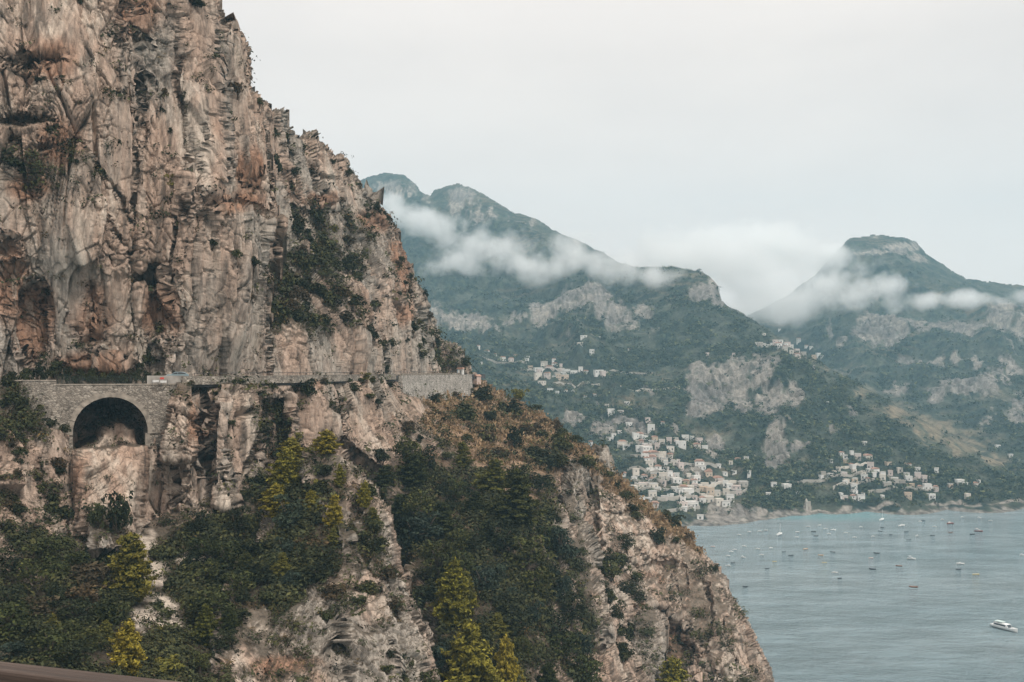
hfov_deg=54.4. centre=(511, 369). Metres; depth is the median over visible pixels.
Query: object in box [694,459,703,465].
house
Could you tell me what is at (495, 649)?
broadleaf tree
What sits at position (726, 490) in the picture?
house
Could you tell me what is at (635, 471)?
house
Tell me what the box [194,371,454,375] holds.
guard rail
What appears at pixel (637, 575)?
shrub
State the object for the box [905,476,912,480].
house
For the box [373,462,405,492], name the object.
pine tree
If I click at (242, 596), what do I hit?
shrub
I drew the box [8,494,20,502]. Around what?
shrub
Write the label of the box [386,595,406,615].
shrub
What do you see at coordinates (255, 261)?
shrub
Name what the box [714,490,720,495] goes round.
house
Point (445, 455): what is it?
shrub
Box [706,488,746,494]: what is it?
terrace wall
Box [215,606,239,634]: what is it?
pine tree
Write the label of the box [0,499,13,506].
shrub
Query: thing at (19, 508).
shrub
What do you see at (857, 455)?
house
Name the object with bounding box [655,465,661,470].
house
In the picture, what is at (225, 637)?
broadleaf tree
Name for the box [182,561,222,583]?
broadleaf tree
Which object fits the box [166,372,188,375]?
parked car
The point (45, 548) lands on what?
broadleaf tree
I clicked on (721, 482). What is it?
terrace wall
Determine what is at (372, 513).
pine tree
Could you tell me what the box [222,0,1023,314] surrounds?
sky
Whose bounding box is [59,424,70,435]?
shrub
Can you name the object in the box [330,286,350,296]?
shrub
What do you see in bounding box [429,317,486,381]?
cliff
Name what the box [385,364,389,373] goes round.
shrub
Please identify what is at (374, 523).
shrub
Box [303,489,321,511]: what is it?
pine tree
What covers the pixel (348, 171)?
shrub
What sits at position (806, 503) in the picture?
church tower
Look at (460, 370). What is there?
roadside hut
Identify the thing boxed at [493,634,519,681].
pine tree
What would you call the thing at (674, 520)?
shrub
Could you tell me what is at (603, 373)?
house
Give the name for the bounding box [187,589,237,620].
broadleaf tree
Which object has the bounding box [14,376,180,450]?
arch bridge
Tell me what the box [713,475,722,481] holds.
house
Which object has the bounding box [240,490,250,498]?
shrub
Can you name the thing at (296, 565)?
shrub
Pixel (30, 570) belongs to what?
broadleaf tree
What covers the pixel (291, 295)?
shrub
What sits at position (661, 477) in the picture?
terrace wall
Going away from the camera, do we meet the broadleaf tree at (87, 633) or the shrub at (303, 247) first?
the broadleaf tree at (87, 633)
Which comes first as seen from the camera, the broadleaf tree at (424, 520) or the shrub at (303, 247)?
the broadleaf tree at (424, 520)
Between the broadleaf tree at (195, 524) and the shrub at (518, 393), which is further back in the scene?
the shrub at (518, 393)
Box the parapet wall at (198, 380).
[181,373,459,384]
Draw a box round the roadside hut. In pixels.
[457,367,464,374]
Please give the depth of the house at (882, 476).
884.44 m
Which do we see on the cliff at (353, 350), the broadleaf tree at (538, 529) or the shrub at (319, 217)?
the shrub at (319, 217)
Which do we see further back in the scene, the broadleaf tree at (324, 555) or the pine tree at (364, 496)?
the pine tree at (364, 496)
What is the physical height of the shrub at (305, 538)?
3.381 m
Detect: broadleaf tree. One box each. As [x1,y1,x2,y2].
[0,545,26,582]
[0,582,29,608]
[0,599,37,638]
[0,639,31,659]
[12,558,56,596]
[14,613,60,646]
[17,535,69,569]
[24,627,77,661]
[36,559,72,578]
[42,581,67,607]
[51,636,95,666]
[54,618,88,640]
[56,596,98,624]
[62,551,90,568]
[73,628,107,650]
[109,588,139,606]
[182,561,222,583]
[184,509,210,534]
[185,538,224,566]
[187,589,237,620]
[187,650,211,673]
[205,540,242,569]
[207,634,240,661]
[216,629,238,649]
[218,571,255,601]
[221,505,250,535]
[272,493,308,531]
[272,536,295,556]
[278,570,301,586]
[313,545,344,561]
[392,435,427,468]
[396,515,435,553]
[402,489,435,523]
[409,510,442,543]
[414,581,438,604]
[417,444,438,474]
[419,669,441,681]
[420,539,458,577]
[431,640,448,668]
[436,636,457,669]
[439,549,476,577]
[440,528,470,557]
[442,477,466,501]
[454,632,491,657]
[463,529,484,552]
[469,564,499,592]
[473,614,493,641]
[484,518,520,556]
[487,589,527,620]
[488,642,500,666]
[490,561,510,581]
[491,599,538,638]
[501,534,554,570]
[510,464,530,478]
[511,635,533,661]
[519,566,556,597]
[523,601,543,628]
[529,472,555,494]
[533,525,563,551]
[535,561,562,589]
[543,526,579,567]
[543,608,571,643]
[549,569,574,599]
[549,631,581,663]
[553,590,589,631]
[564,545,591,572]
[570,653,603,681]
[575,631,595,655]
[576,654,595,673]
[600,580,614,594]
[602,548,616,563]
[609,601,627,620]
[615,532,636,559]
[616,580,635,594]
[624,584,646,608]
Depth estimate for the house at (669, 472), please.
848.35 m
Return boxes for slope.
[0,375,773,681]
[207,445,440,681]
[558,461,619,654]
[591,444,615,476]
[627,609,668,681]
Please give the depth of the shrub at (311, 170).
283.38 m
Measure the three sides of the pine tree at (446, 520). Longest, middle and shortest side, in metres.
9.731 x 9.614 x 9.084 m
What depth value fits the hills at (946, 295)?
1827.53 m
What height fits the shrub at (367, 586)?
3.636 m
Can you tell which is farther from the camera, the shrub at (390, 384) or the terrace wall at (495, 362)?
the terrace wall at (495, 362)
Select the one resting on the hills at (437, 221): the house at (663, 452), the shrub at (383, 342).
the house at (663, 452)
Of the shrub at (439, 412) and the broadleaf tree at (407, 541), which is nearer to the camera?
the broadleaf tree at (407, 541)
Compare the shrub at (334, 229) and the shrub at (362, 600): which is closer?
the shrub at (362, 600)
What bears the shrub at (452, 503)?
on the slope at (182, 470)
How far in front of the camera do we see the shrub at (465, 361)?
371.66 m
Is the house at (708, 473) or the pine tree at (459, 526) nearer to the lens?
the pine tree at (459, 526)
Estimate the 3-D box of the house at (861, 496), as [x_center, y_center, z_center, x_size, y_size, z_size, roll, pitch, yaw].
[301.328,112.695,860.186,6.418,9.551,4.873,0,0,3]
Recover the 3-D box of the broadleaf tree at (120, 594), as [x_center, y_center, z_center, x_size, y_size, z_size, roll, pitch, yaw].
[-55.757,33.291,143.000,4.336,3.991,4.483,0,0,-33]
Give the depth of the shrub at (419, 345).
313.11 m
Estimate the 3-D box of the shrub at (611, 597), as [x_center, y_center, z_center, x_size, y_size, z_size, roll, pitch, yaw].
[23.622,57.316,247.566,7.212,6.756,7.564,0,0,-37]
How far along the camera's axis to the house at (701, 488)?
839.66 m
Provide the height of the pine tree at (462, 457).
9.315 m
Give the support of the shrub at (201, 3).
on the cliff at (224, 319)
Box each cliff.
[0,0,287,406]
[251,86,441,382]
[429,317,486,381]
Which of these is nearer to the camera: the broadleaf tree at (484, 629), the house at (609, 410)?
the broadleaf tree at (484, 629)
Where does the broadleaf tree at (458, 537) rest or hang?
on the slope at (182, 470)
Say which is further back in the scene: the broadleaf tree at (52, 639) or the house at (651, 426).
the house at (651, 426)
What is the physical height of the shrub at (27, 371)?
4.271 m
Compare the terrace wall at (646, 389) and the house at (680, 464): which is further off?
the terrace wall at (646, 389)
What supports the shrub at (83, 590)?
on the slope at (182, 470)
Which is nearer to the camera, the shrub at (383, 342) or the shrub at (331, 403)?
the shrub at (331, 403)
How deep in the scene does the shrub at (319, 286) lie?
249.99 m
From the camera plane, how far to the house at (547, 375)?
1220.12 m
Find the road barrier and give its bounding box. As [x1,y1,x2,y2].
[153,377,167,385]
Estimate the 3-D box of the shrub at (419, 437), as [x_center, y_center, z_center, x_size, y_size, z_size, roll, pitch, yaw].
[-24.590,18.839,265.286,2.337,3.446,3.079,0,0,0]
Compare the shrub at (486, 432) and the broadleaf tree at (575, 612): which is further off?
the shrub at (486, 432)
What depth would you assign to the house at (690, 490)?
818.89 m
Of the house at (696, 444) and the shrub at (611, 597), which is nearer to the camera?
the shrub at (611, 597)
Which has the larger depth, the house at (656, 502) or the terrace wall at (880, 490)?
the terrace wall at (880, 490)
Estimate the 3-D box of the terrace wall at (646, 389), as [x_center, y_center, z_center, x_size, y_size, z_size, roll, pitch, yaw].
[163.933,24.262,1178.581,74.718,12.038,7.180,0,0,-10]
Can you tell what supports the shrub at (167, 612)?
on the slope at (182, 470)
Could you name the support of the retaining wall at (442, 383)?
on the slope at (182, 470)
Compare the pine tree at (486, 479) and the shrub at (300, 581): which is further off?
the pine tree at (486, 479)
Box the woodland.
[408,212,1023,515]
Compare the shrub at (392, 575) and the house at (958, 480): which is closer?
the shrub at (392, 575)
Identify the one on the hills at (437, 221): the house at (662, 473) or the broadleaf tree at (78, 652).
the house at (662, 473)
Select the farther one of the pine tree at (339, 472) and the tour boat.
the tour boat
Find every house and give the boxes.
[472,374,480,383]
[534,373,541,379]
[536,368,542,372]
[544,372,550,378]
[561,374,568,379]
[593,370,603,376]
[600,371,605,376]
[607,408,614,416]
[617,441,627,447]
[632,433,638,439]
[632,468,639,475]
[633,482,648,489]
[635,445,642,451]
[640,446,652,453]
[646,460,653,466]
[647,424,654,432]
[648,450,658,458]
[648,482,657,486]
[648,490,656,497]
[649,454,656,462]
[650,501,658,507]
[655,442,659,449]
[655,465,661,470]
[658,451,666,457]
[659,472,666,478]
[666,437,671,443]
[666,446,673,452]
[666,453,672,458]
[666,470,672,476]
[670,460,677,465]
[670,477,681,483]
[671,486,677,492]
[675,441,685,449]
[676,501,687,505]
[677,462,683,470]
[677,488,682,494]
[682,435,688,441]
[682,488,693,493]
[685,500,698,505]
[691,475,700,480]
[693,443,700,448]
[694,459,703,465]
[697,514,703,519]
[698,465,705,469]
[698,486,707,491]
[700,482,708,486]
[703,495,713,502]
[704,470,712,476]
[704,487,713,495]
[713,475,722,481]
[713,498,723,505]
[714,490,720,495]
[722,500,729,506]
[723,488,729,494]
[725,494,733,501]
[726,483,732,489]
[732,485,740,489]
[736,489,740,495]
[737,481,747,486]
[775,342,781,348]
[781,483,791,488]
[851,477,857,483]
[854,453,860,460]
[856,494,864,501]
[861,474,867,479]
[867,462,873,467]
[871,467,879,472]
[879,474,885,480]
[882,481,891,488]
[896,467,902,472]
[904,492,911,499]
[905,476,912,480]
[914,472,920,478]
[921,475,927,481]
[922,483,931,488]
[926,493,935,499]
[933,485,938,491]
[954,479,964,484]
[964,493,970,499]
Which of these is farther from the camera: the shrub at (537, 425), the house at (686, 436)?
the house at (686, 436)
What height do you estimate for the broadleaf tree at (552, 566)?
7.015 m
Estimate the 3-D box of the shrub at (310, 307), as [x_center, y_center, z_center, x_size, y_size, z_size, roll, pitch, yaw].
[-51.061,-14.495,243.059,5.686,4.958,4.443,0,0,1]
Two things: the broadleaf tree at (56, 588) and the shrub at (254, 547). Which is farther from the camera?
the shrub at (254, 547)
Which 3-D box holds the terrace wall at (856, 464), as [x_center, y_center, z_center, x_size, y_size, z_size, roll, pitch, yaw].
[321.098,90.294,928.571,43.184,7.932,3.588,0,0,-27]
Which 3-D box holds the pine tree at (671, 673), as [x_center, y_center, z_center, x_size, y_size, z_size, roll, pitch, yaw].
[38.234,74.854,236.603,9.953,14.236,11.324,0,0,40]
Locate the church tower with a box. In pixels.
[805,498,807,508]
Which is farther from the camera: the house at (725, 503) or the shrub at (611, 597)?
the house at (725, 503)
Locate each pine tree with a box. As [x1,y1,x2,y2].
[44,613,60,627]
[99,532,157,602]
[99,619,116,644]
[106,618,147,675]
[189,603,222,645]
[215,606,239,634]
[257,484,288,517]
[265,448,300,489]
[270,552,291,577]
[276,436,305,462]
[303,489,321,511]
[311,429,343,454]
[322,494,343,528]
[323,527,342,545]
[333,464,345,487]
[356,480,372,512]
[367,507,381,520]
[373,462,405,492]
[388,492,413,532]
[397,453,430,489]
[430,557,478,627]
[431,500,457,536]
[439,617,503,681]
[449,524,470,549]
[452,441,474,469]
[455,490,493,514]
[462,569,479,616]
[471,458,509,495]
[477,519,498,545]
[479,465,547,527]
[486,612,513,638]
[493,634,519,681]
[516,665,525,681]
[536,662,559,681]
[655,655,691,681]
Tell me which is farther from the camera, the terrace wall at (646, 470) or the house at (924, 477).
the house at (924, 477)
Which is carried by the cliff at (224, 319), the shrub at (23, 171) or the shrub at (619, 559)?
the shrub at (23, 171)
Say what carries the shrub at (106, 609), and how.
on the slope at (182, 470)
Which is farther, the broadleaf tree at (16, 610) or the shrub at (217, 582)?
the shrub at (217, 582)
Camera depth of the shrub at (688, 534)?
311.17 m
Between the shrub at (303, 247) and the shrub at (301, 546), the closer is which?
the shrub at (301, 546)
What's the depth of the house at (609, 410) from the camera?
1066.96 m
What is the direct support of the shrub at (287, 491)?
on the slope at (344, 629)
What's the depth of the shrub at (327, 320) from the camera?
246.66 m
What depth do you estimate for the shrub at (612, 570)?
262.71 m
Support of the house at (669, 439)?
on the hills at (437, 221)
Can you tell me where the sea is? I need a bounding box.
[687,508,1023,681]
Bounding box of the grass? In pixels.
[419,380,706,555]
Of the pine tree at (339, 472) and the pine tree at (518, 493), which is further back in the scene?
the pine tree at (518, 493)
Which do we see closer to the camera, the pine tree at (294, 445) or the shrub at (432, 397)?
the pine tree at (294, 445)
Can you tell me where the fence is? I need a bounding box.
[57,376,146,383]
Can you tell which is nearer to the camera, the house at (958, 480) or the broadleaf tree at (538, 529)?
the broadleaf tree at (538, 529)
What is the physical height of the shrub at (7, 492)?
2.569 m
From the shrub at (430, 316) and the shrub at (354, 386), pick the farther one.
the shrub at (430, 316)
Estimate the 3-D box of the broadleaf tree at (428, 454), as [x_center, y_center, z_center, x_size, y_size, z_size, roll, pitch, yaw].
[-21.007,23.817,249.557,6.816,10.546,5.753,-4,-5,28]
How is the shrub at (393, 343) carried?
on the cliff at (353, 350)
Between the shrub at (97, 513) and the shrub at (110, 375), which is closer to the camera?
the shrub at (97, 513)
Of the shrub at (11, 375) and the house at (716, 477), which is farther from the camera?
the house at (716, 477)
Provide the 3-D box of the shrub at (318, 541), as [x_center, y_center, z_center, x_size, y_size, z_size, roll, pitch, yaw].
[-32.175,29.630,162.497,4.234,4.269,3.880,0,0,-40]
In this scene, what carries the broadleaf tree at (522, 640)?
on the slope at (182, 470)
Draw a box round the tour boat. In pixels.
[990,620,1017,632]
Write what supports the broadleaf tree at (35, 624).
on the slope at (182, 470)
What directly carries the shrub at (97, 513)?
on the slope at (182, 470)
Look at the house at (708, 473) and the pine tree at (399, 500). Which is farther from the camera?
the house at (708, 473)
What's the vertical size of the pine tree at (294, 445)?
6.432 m
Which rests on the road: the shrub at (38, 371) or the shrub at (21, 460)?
the shrub at (38, 371)
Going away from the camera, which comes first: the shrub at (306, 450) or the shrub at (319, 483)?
the shrub at (319, 483)
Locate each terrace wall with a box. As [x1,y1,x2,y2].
[482,356,524,363]
[520,367,560,371]
[554,381,599,387]
[606,369,652,374]
[620,385,679,391]
[620,442,667,447]
[627,466,659,473]
[633,476,691,482]
[640,486,699,493]
[657,494,698,501]
[668,462,716,467]
[668,505,699,511]
[694,480,736,486]
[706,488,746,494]
[740,403,793,422]
[786,475,833,483]
[833,478,874,489]
[834,470,867,476]
[841,462,866,468]
[868,486,930,492]
[887,474,934,480]
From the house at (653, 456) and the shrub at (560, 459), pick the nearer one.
the shrub at (560, 459)
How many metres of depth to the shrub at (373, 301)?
288.38 m
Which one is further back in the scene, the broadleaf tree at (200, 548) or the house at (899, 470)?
the house at (899, 470)
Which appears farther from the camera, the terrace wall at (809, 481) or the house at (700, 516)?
the terrace wall at (809, 481)
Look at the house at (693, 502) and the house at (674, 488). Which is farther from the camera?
the house at (674, 488)
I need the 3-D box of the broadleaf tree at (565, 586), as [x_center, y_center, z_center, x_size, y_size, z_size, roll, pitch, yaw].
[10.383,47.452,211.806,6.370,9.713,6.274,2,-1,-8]
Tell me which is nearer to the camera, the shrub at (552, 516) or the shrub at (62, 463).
the shrub at (62, 463)
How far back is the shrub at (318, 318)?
240.85 m
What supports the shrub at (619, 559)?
on the slope at (182, 470)
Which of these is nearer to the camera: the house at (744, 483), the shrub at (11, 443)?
the shrub at (11, 443)
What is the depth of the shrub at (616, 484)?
317.77 m
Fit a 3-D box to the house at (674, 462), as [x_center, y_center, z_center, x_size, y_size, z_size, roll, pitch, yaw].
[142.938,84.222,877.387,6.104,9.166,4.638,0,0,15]
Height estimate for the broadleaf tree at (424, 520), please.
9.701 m
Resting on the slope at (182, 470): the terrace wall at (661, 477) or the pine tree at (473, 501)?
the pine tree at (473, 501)
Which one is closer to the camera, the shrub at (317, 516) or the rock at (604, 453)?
the shrub at (317, 516)
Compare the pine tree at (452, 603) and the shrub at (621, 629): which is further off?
the shrub at (621, 629)
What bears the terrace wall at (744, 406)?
on the hills at (437, 221)
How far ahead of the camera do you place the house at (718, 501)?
812.67 m
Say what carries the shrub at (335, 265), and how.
on the cliff at (353, 350)
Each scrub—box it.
[0,0,762,681]
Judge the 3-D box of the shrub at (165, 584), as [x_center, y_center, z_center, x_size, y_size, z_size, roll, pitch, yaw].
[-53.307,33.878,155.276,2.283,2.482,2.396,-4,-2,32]
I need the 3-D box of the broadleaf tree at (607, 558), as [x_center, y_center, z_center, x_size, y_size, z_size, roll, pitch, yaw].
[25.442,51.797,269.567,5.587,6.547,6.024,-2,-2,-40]
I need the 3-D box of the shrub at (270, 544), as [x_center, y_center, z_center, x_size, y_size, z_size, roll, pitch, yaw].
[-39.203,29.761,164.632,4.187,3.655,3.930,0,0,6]
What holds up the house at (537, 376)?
on the hills at (437, 221)
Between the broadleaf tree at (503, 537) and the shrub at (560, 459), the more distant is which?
the shrub at (560, 459)
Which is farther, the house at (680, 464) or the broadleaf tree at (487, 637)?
the house at (680, 464)
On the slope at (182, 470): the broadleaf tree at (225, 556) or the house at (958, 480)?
the broadleaf tree at (225, 556)
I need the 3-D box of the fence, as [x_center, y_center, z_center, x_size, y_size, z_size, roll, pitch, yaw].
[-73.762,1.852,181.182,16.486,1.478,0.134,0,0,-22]
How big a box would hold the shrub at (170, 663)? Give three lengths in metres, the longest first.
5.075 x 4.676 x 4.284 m
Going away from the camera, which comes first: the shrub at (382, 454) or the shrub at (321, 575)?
the shrub at (321, 575)
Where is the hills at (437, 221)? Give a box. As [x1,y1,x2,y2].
[360,173,1023,526]
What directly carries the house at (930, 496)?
on the hills at (437, 221)
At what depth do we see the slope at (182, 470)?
196.27 m
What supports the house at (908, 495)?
on the hills at (437, 221)
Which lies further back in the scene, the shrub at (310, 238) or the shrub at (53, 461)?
the shrub at (310, 238)
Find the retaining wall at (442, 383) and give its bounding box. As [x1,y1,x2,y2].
[398,375,472,400]
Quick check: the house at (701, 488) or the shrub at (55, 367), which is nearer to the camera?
the shrub at (55, 367)
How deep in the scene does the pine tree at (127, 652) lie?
119.98 m
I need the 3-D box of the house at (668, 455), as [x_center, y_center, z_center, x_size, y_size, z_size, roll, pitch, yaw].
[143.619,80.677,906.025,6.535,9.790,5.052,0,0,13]
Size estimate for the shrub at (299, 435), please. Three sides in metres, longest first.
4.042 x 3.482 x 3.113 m
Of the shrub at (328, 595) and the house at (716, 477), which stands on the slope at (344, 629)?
the shrub at (328, 595)
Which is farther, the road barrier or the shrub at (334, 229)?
the shrub at (334, 229)
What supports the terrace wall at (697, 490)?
on the hills at (437, 221)
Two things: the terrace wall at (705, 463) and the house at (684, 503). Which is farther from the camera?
the terrace wall at (705, 463)
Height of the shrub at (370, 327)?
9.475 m
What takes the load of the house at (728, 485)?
on the hills at (437, 221)
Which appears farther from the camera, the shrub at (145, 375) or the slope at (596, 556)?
the slope at (596, 556)
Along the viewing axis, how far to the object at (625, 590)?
265.01 m
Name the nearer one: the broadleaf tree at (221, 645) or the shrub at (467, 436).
the broadleaf tree at (221, 645)
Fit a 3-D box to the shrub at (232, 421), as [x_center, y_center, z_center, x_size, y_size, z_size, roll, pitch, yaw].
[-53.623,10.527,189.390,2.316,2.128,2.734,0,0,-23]
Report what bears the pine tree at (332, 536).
on the slope at (344, 629)
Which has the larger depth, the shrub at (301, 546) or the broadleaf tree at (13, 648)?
the shrub at (301, 546)
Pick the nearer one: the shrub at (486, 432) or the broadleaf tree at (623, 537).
the broadleaf tree at (623, 537)
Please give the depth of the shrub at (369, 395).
252.02 m
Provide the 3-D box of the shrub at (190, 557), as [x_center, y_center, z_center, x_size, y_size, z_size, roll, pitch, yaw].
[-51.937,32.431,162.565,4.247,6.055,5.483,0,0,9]
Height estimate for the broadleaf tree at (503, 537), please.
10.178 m
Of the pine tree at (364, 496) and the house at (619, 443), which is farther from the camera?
the house at (619, 443)
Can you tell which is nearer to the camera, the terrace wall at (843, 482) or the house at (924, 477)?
the terrace wall at (843, 482)
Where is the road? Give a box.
[158,374,484,386]
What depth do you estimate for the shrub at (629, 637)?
229.30 m
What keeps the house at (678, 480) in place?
on the hills at (437, 221)
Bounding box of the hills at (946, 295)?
[745,234,1023,473]
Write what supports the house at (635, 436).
on the hills at (437, 221)
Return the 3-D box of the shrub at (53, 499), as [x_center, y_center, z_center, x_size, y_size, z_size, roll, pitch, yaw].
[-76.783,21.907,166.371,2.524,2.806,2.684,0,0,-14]
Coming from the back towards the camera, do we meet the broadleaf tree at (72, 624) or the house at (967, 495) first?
the house at (967, 495)
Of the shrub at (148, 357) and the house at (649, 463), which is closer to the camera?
the shrub at (148, 357)
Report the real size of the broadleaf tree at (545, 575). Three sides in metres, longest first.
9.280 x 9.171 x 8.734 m
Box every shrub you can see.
[0,391,26,414]
[0,488,13,498]
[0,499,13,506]
[3,156,22,176]
[3,371,21,379]
[3,379,18,386]
[5,438,19,447]
[7,503,29,515]
[8,134,21,143]
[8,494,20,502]
[11,447,29,456]
[11,456,24,464]
[12,468,26,478]
[13,161,37,176]
[19,368,34,379]
[20,595,59,617]
[30,76,47,81]
[30,362,48,379]
[30,525,47,536]
[34,474,43,480]
[36,482,47,491]
[43,359,64,380]
[44,416,59,427]
[45,503,61,511]
[46,493,59,501]
[48,457,60,465]
[52,466,66,476]
[52,537,75,549]
[54,457,68,467]
[54,505,74,517]
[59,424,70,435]
[59,561,118,587]
[61,365,72,383]
[64,582,107,608]
[66,155,78,167]
[71,369,86,383]
[85,502,106,528]
[86,368,98,383]
[90,547,120,569]
[92,597,131,625]
[96,371,109,383]
[101,490,133,535]
[106,370,121,383]
[119,371,128,383]
[127,369,142,382]
[134,362,142,370]
[140,347,159,366]
[142,370,150,382]
[148,547,167,560]
[149,599,164,609]
[149,654,185,678]
[159,607,179,618]
[161,87,168,101]
[162,579,174,589]
[164,174,173,185]
[179,550,207,571]
[180,593,218,623]
[188,0,206,7]
[204,567,235,588]
[208,238,217,250]
[228,81,246,99]
[228,419,236,429]
[229,562,267,586]
[230,249,243,264]
[234,588,253,604]
[234,607,251,624]
[235,554,255,569]
[238,541,272,557]
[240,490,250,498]
[240,514,261,527]
[244,474,267,486]
[251,255,260,275]
[255,564,277,584]
[256,97,264,109]
[258,588,275,605]
[262,539,276,548]
[262,551,289,571]
[267,382,278,391]
[270,448,282,457]
[272,312,284,323]
[274,127,280,139]
[274,153,282,174]
[275,535,297,547]
[280,298,297,309]
[281,306,294,318]
[282,489,299,498]
[283,421,290,432]
[284,290,299,298]
[287,431,303,441]
[288,299,301,309]
[288,561,302,576]
[289,216,308,248]
[290,569,319,585]
[291,166,301,177]
[291,542,316,561]
[292,310,308,321]
[294,249,306,260]
[294,286,311,301]
[294,536,310,542]
[295,278,312,291]
[295,378,318,396]
[298,245,308,251]
[298,445,316,458]
[300,479,333,496]
[300,557,340,583]
[301,301,312,310]
[304,236,314,244]
[305,228,313,235]
[305,538,328,551]
[307,511,323,525]
[308,167,316,174]
[308,282,327,294]
[309,313,322,324]
[311,212,324,222]
[312,221,325,230]
[315,609,335,623]
[317,464,333,476]
[321,582,346,600]
[322,313,335,325]
[328,262,340,270]
[328,399,337,408]
[329,224,338,232]
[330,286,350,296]
[338,258,357,273]
[339,310,354,325]
[342,235,355,246]
[345,169,353,176]
[349,294,366,310]
[349,382,362,394]
[350,596,367,608]
[353,580,376,593]
[358,377,365,383]
[358,484,377,497]
[360,372,372,382]
[364,392,375,398]
[365,535,389,553]
[367,324,381,342]
[367,517,384,533]
[370,376,376,382]
[372,201,382,221]
[372,300,383,309]
[372,399,382,408]
[372,448,390,468]
[377,564,402,581]
[381,339,387,348]
[381,664,395,674]
[382,568,399,582]
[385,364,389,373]
[386,382,394,387]
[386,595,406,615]
[386,650,395,658]
[388,338,396,348]
[401,420,419,432]
[408,660,416,668]
[411,320,419,338]
[415,434,423,442]
[417,343,423,353]
[420,497,439,507]
[423,289,428,301]
[426,311,433,319]
[427,392,440,402]
[431,411,447,418]
[432,481,450,494]
[434,338,440,347]
[442,452,452,459]
[444,497,461,510]
[454,403,477,421]
[459,478,472,487]
[460,356,470,366]
[460,434,473,442]
[460,483,472,493]
[470,385,493,400]
[478,430,495,439]
[484,411,496,420]
[485,446,506,456]
[486,433,497,441]
[503,400,523,415]
[503,426,523,446]
[507,389,529,400]
[519,424,535,433]
[521,446,546,455]
[529,404,543,409]
[530,422,543,429]
[534,448,570,465]
[535,418,549,424]
[535,429,548,437]
[543,507,561,524]
[548,419,563,430]
[551,431,575,450]
[552,454,569,467]
[556,427,568,432]
[571,435,584,442]
[577,455,598,476]
[598,560,623,581]
[605,590,623,604]
[606,469,615,478]
[608,552,631,570]
[613,479,621,488]
[616,642,634,661]
[617,621,630,635]
[618,490,634,500]
[625,634,634,643]
[627,504,639,511]
[627,621,634,636]
[629,511,643,518]
[629,569,644,582]
[649,527,665,544]
[662,509,671,516]
[664,513,685,527]
[669,536,681,544]
[682,532,692,538]
[711,564,719,571]
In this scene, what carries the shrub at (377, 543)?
on the slope at (344, 629)
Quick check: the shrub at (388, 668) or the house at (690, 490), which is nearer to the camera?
the shrub at (388, 668)
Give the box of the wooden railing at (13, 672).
[0,661,177,681]
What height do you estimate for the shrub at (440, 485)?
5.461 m
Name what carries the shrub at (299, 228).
on the cliff at (353, 350)
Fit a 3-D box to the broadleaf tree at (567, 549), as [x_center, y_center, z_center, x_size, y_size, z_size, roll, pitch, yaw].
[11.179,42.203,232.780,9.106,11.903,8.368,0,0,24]
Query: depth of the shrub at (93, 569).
143.80 m
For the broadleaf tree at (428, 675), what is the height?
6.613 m
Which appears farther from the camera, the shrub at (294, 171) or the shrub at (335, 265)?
the shrub at (294, 171)
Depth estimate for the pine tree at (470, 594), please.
182.97 m
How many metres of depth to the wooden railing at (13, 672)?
1.96 m
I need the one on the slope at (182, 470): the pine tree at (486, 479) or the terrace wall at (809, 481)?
the pine tree at (486, 479)
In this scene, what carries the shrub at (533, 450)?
on the slope at (182, 470)
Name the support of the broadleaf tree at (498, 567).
on the slope at (182, 470)
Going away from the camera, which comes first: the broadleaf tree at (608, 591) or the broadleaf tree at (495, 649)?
the broadleaf tree at (495, 649)
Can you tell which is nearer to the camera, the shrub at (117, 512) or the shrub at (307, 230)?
the shrub at (117, 512)
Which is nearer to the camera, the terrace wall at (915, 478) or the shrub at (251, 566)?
the shrub at (251, 566)
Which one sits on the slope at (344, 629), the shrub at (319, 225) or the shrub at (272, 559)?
the shrub at (272, 559)
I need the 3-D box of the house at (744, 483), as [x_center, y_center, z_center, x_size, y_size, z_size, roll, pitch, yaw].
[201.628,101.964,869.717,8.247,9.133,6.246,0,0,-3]
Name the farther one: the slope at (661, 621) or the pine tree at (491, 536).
the slope at (661, 621)
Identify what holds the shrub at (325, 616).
on the slope at (344, 629)
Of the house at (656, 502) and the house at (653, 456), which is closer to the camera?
the house at (656, 502)
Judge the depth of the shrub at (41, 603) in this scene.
129.15 m
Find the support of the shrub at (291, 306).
on the cliff at (353, 350)
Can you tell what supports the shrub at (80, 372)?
on the road
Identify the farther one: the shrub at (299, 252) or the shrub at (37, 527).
the shrub at (299, 252)
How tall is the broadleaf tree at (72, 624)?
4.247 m
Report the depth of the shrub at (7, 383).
173.71 m
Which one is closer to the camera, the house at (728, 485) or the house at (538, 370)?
the house at (728, 485)
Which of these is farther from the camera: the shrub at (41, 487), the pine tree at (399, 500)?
the pine tree at (399, 500)
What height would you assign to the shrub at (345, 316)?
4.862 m
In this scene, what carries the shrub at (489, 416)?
on the slope at (182, 470)
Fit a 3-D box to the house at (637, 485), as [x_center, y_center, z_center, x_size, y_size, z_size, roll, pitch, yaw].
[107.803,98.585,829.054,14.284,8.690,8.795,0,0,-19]
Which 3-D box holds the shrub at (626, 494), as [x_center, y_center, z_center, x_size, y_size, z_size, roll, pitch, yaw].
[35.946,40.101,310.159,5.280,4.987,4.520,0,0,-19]
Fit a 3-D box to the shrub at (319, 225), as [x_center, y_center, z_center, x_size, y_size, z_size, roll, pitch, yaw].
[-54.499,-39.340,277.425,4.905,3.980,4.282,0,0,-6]
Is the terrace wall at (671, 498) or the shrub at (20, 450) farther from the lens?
the terrace wall at (671, 498)

